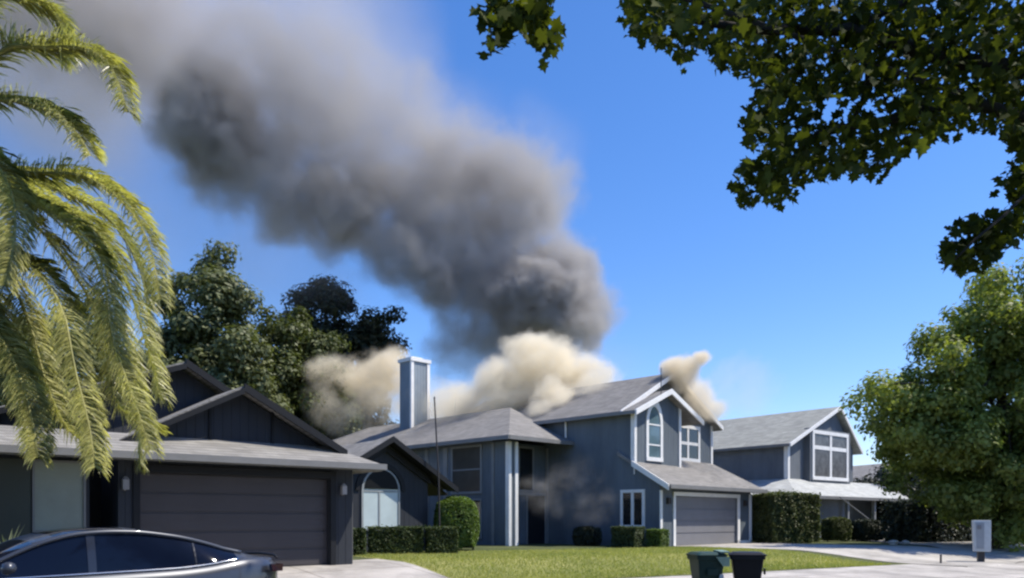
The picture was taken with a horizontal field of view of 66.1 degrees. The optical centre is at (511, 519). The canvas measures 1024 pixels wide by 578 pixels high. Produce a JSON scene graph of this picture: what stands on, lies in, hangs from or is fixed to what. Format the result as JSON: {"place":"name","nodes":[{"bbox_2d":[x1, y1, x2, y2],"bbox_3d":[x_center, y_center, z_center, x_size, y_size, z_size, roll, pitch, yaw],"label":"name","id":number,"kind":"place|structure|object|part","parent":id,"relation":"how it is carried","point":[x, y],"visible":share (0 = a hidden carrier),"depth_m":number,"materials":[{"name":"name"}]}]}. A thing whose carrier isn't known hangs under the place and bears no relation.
{"place":"outdoors","nodes":[
{"label":"outdoors","id":0,"kind":"place"},
{"bbox_2d":[0,0,176,482],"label":"palm tree","id":1,"kind":"object","parent":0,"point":[23,195],"visible":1,"depth_m":10.34,"materials":[{"name":"green plant"}]},
{"bbox_2d":[0,527,282,577],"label":"parked car","id":2,"kind":"object","parent":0,"point":[97,552],"visible":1,"depth_m":9.27,"materials":[{"name":"grey paint"}]},
{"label":"window","id":3,"kind":"part","parent":2,"relation":"part of","materials":[{"name":"black glass"}]},
{"bbox_2d":[278,559,447,577],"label":"driveway","id":4,"kind":"structure","parent":0,"point":[373,568],"depth_m":18.38,"materials":[{"name":"concrete"}]},
{"bbox_2d":[0,0,1023,465],"label":"sky","id":5,"kind":"structure","parent":0,"point":[575,224],"materials":[{"name":"blue"}]},
{"bbox_2d":[353,540,938,577],"bbox_3d":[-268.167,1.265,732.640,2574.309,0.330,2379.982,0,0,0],"label":"ground","id":6,"kind":"structure","parent":0,"point":[544,546],"depth_m":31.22,"materials":[{"name":"green plant"}]},
{"bbox_2d":[0,526,23,542],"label":"spiky plant","id":7,"kind":"object","parent":6,"relation":"on","point":[11,536],"visible":0.06,"depth_m":14.27,"materials":[{"name":"green plant"}]},
{"bbox_2d":[0,294,52,405],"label":"oak tree","id":8,"kind":"object","parent":6,"relation":"on","point":[28,359],"visible":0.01,"depth_m":35.19,"materials":[{"name":"green plant"}]},
{"bbox_2d":[16,286,167,391],"bbox_3d":[-23.252,-5.456,42.153,11.613,13.311,9.346,0,0,0],"label":"oak tree","id":9,"kind":"object","parent":6,"relation":"on","point":[96,352],"visible":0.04,"depth_m":39.94,"materials":[{"name":"green plant"}]},
{"bbox_2d":[145,238,294,413],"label":"oak tree","id":10,"kind":"object","parent":6,"relation":"on","point":[203,340],"visible":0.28,"depth_m":44.63,"materials":[{"name":"green plant"}]},
{"bbox_2d":[0,359,457,566],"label":"house","id":11,"kind":"structure","parent":6,"relation":"on","point":[246,468],"depth_m":17.92,"materials":[{"name":"grey wood"}]},
{"bbox_2d":[32,459,85,531],"bbox_3d":[-8.845,-0.460,15.395,0.920,1.400,0.063,0,0,-40],"label":"window","id":12,"kind":"structure","parent":11,"relation":"in","point":[58,492],"depth_m":15.39,"materials":[{"name":"grey glass"}]},
{"bbox_2d":[89,461,100,526],"bbox_3d":[-9.240,-0.125,17.120,0.530,2.450,0.100,0,0,-40],"label":"front door","id":13,"kind":"structure","parent":11,"relation":"in","point":[94,476],"depth_m":17.18,"materials":[{"name":"black wood"}]},
{"bbox_2d":[140,472,326,566],"bbox_3d":[-6.180,0.050,17.858,4.310,2.100,0.060,0,0,-40],"label":"garage door","id":14,"kind":"structure","parent":11,"relation":"in","point":[285,517],"depth_m":17.92,"materials":[{"name":"paint"}]},
{"bbox_2d":[361,470,399,530],"bbox_3d":[-4.505,-0.702,27.087,1.510,2.144,0.063,0,0,-40],"label":"window","id":15,"kind":"structure","parent":11,"relation":"in","point":[378,506],"depth_m":27.09,"materials":[{"name":"white glass"}]},
{"bbox_2d":[236,305,364,439],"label":"oak tree","id":16,"kind":"object","parent":6,"relation":"on","point":[307,384],"visible":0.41,"depth_m":48.80,"materials":[{"name":"green plant"}]},
{"bbox_2d":[258,273,411,428],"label":"oak tree","id":17,"kind":"object","parent":6,"relation":"on","point":[373,345],"visible":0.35,"depth_m":58.60,"materials":[{"name":"green plant"}]},
{"bbox_2d":[353,527,366,555],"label":"hedge","id":18,"kind":"object","parent":6,"relation":"on","point":[359,541],"visible":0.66,"depth_m":23.93,"materials":[{"name":"green plant"}]},
{"bbox_2d":[347,382,398,431],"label":"oak tree","id":19,"kind":"object","parent":6,"relation":"on","point":[363,400],"visible":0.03,"depth_m":57.96,"materials":[{"name":"green plant"}]},
{"bbox_2d":[365,524,426,553],"bbox_3d":[-3.730,0.647,25.193,1.978,1.015,0.986,0,0,-11],"label":"hedge","id":20,"kind":"object","parent":6,"relation":"on","point":[403,539],"visible":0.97,"depth_m":24.84,"materials":[{"name":"green plant"}]},
{"bbox_2d":[433,396,439,525],"bbox_3d":[-2.622,-1.560,27.600,0.266,5.521,0.069,0,0,0],"label":"pole","id":21,"kind":"object","parent":6,"relation":"on","point":[437,463],"visible":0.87,"depth_m":27.58,"materials":[{"name":"metal"}]},
{"bbox_2d":[424,525,459,553],"bbox_3d":[-2.276,0.652,25.416,1.153,1.006,1.044,0,0,-11],"label":"hedge","id":22,"kind":"object","parent":6,"relation":"on","point":[443,539],"visible":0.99,"depth_m":25.03,"materials":[{"name":"green plant"}]},
{"bbox_2d":[433,495,479,549],"bbox_3d":[-2.013,0.130,28.609,1.750,2.045,1.753,0,0,0],"label":"round bush","id":23,"kind":"object","parent":6,"relation":"on","point":[460,512],"visible":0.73,"depth_m":27.95,"materials":[{"name":"green plant"}]},
{"bbox_2d":[333,356,767,546],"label":"house","id":24,"kind":"structure","parent":6,"relation":"on","point":[555,467],"depth_m":35.06,"materials":[{"name":"blue"}]},
{"bbox_2d":[451,444,481,493],"bbox_3d":[-2.037,-2.225,35.026,0.063,2.150,2.050,0,0,-45],"label":"window","id":25,"kind":"structure","parent":24,"relation":"in","point":[466,461],"depth_m":34.98,"materials":[{"name":"grey glass"}]},
{"bbox_2d":[466,498,481,538],"bbox_3d":[-2.037,-0.050,35.026,0.063,1.760,2.010,0,0,-45],"label":"window","id":26,"kind":"structure","parent":24,"relation":"in","point":[478,502],"depth_m":34.34,"materials":[{"name":"grey glass"}]},
{"bbox_2d":[518,446,533,491],"bbox_3d":[0.630,-2.275,35.430,1.030,2.030,0.063,0,0,-45],"label":"window","id":27,"kind":"structure","parent":24,"relation":"in","point":[525,454],"depth_m":35.42,"materials":[{"name":"black glass"}]},
{"bbox_2d":[528,496,544,543],"bbox_3d":[1.093,0.010,35.876,0.080,2.180,1.080,0,0,45],"label":"front door","id":28,"kind":"structure","parent":24,"relation":"in","point":[536,504],"depth_m":35.84,"materials":[{"name":"black wood"}]},
{"bbox_2d":[620,489,644,526],"bbox_3d":[5.023,-0.455,32.866,1.240,1.610,0.063,0,0,45],"label":"window","id":29,"kind":"structure","parent":24,"relation":"in","point":[632,502],"depth_m":32.85,"materials":[{"name":"white paint"}]},
{"bbox_2d":[646,402,662,461],"bbox_3d":[6.128,-3.836,33.838,1.220,2.651,0.063,0,0,-45],"label":"window","id":30,"kind":"structure","parent":24,"relation":"in","point":[654,419],"depth_m":33.85,"materials":[{"name":"white glass"}]},
{"bbox_2d":[681,425,700,462],"bbox_3d":[8.150,-3.600,36.992,2.520,1.720,0.063,0,0,-45],"label":"window","id":31,"kind":"structure","parent":24,"relation":"in","point":[690,435],"depth_m":37.31,"materials":[{"name":"white glass"}]},
{"bbox_2d":[676,496,734,545],"bbox_3d":[8.496,0.050,34.582,0.060,2.100,5.120,0,0,45],"label":"garage door","id":32,"kind":"structure","parent":24,"relation":"in","point":[699,520],"depth_m":34.47,"materials":[{"name":"grey paint"}]},
{"bbox_2d":[572,526,601,545],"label":"shrub","id":33,"kind":"object","parent":6,"relation":"on","point":[587,535],"visible":1,"depth_m":32.68,"materials":[{"name":"green plant"}]},
{"bbox_2d":[610,525,646,547],"bbox_3d":[4.611,0.681,31.196,1.376,0.949,0.853,0,0,45],"label":"hedge","id":34,"kind":"object","parent":6,"relation":"on","point":[623,536],"visible":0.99,"depth_m":30.94,"materials":[{"name":"green plant"}]},
{"bbox_2d":[645,528,669,547],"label":"hedge","id":35,"kind":"object","parent":6,"relation":"on","point":[657,537],"visible":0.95,"depth_m":30.81,"materials":[{"name":"green plant"}]},
{"bbox_2d":[752,489,824,542],"bbox_3d":[12.971,-0.159,37.595,3.163,2.622,2.615,0,0,-17],"label":"hedge","id":36,"kind":"object","parent":6,"relation":"on","point":[786,517],"visible":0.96,"depth_m":36.66,"materials":[{"name":"green plant"}]},
{"bbox_2d":[820,516,852,541],"bbox_3d":[16.300,0.485,39.588,1.528,1.338,1.196,0,0,-17],"label":"shrub","id":37,"kind":"object","parent":6,"relation":"on","point":[838,529],"visible":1,"depth_m":39.19,"materials":[{"name":"green plant"}]},
{"bbox_2d":[850,518,884,540],"bbox_3d":[18.215,0.533,40.403,1.733,1.243,1.413,0,0,-17],"label":"shrub","id":38,"kind":"object","parent":6,"relation":"on","point":[870,528],"visible":0.84,"depth_m":39.92,"materials":[{"name":"green plant"}]},
{"bbox_2d":[888,540,897,544],"bbox_3d":[16.891,1.026,34.906,0.379,0.270,0.457,0,0,42],"label":"rock","id":39,"kind":"object","parent":6,"relation":"on","point":[892,542],"visible":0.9,"depth_m":34.75,"materials":[{"name":"grey stone"}]},
{"bbox_2d":[853,464,950,520],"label":"oak tree","id":40,"kind":"object","parent":6,"relation":"on","point":[879,474],"visible":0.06,"depth_m":50.80,"materials":[{"name":"green plant"}]},
{"bbox_2d":[838,254,1023,551],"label":"street tree","id":41,"kind":"object","parent":6,"relation":"on","point":[954,428],"visible":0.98,"depth_m":31.74,"materials":[{"name":"green plant"}]},
{"bbox_2d":[862,497,1015,542],"bbox_3d":[24.431,0.026,40.953,14.570,2.325,2.734,0,0,-26],"label":"hedge","id":42,"kind":"object","parent":6,"relation":"on","point":[909,521],"visible":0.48,"depth_m":38.21,"materials":[{"name":"green plant"}]},
{"bbox_2d":[686,550,729,577],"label":"wheeled bin","id":43,"kind":"object","parent":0,"point":[708,564],"visible":1,"depth_m":14.62,"materials":[{"name":"green plastic"}]},
{"bbox_2d":[728,551,766,577],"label":"wheeled bin","id":44,"kind":"object","parent":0,"point":[746,564],"visible":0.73,"depth_m":14.71,"materials":[{"name":"black plastic"}]},
{"bbox_2d":[713,406,909,537],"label":"house","id":45,"kind":"structure","parent":0,"point":[811,451],"depth_m":46.01,"materials":[{"name":"grey"}]},
{"bbox_2d":[812,430,848,481],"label":"window","id":46,"kind":"structure","parent":45,"relation":"in","point":[830,450],"depth_m":46.20,"materials":[{"name":"white paint"}]},
{"bbox_2d":[839,496,868,518],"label":"leaning pole","id":47,"kind":"object","parent":45,"relation":"attached to","point":[853,507],"visible":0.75,"depth_m":42.40,"materials":[{"name":"grey metal"}]},
{"bbox_2d":[646,561,1023,577],"bbox_3d":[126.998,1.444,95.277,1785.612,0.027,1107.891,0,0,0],"label":"sidewalk","id":48,"kind":"structure","parent":0,"point":[816,572],"depth_m":22.31,"materials":[{"name":"concrete"}]},
{"bbox_2d":[971,520,990,561],"bbox_3d":[15.933,0.753,26.737,0.529,1.470,0.410,0,0,20],"label":"mail cabinet","id":49,"kind":"object","parent":48,"relation":"on","point":[981,537],"visible":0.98,"depth_m":26.61,"materials":[{"name":"grey metal"}]},
{"bbox_3d":[15.809,0.538,26.617,0.260,0.880,0.040,0,0,20],"label":"door","id":50,"kind":"part","parent":49,"relation":"part of","materials":[{"name":"grey metal"}]},
{"bbox_2d":[680,543,1016,566],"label":"driveway","id":51,"kind":"structure","parent":0,"point":[913,554],"depth_m":29.06,"materials":[{"name":"concrete"}]},
{"bbox_2d":[853,464,887,525],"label":"house","id":52,"kind":"structure","parent":0,"point":[859,471],"depth_m":64.33,"materials":[{"name":"beige paint"}]},
{"bbox_2d":[782,564,1023,577],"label":"driveway apron","id":53,"kind":"object","parent":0,"point":[1010,571],"visible":1,"depth_m":21.84,"materials":[{"name":"concrete"}]},
{"bbox_2d":[860,540,1023,561],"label":"driveway","id":54,"kind":"structure","parent":0,"point":[965,547],"depth_m":31.81,"materials":[{"name":"concrete"}]},
{"label":"ground","id":55,"kind":"structure","parent":0,"visible":0},
{"bbox_2d":[468,0,1023,278],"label":"maple tree","id":56,"kind":"object","parent":55,"relation":"on","point":[862,30],"visible":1,"depth_m":6.54,"materials":[{"name":"green plant"}]}
]}

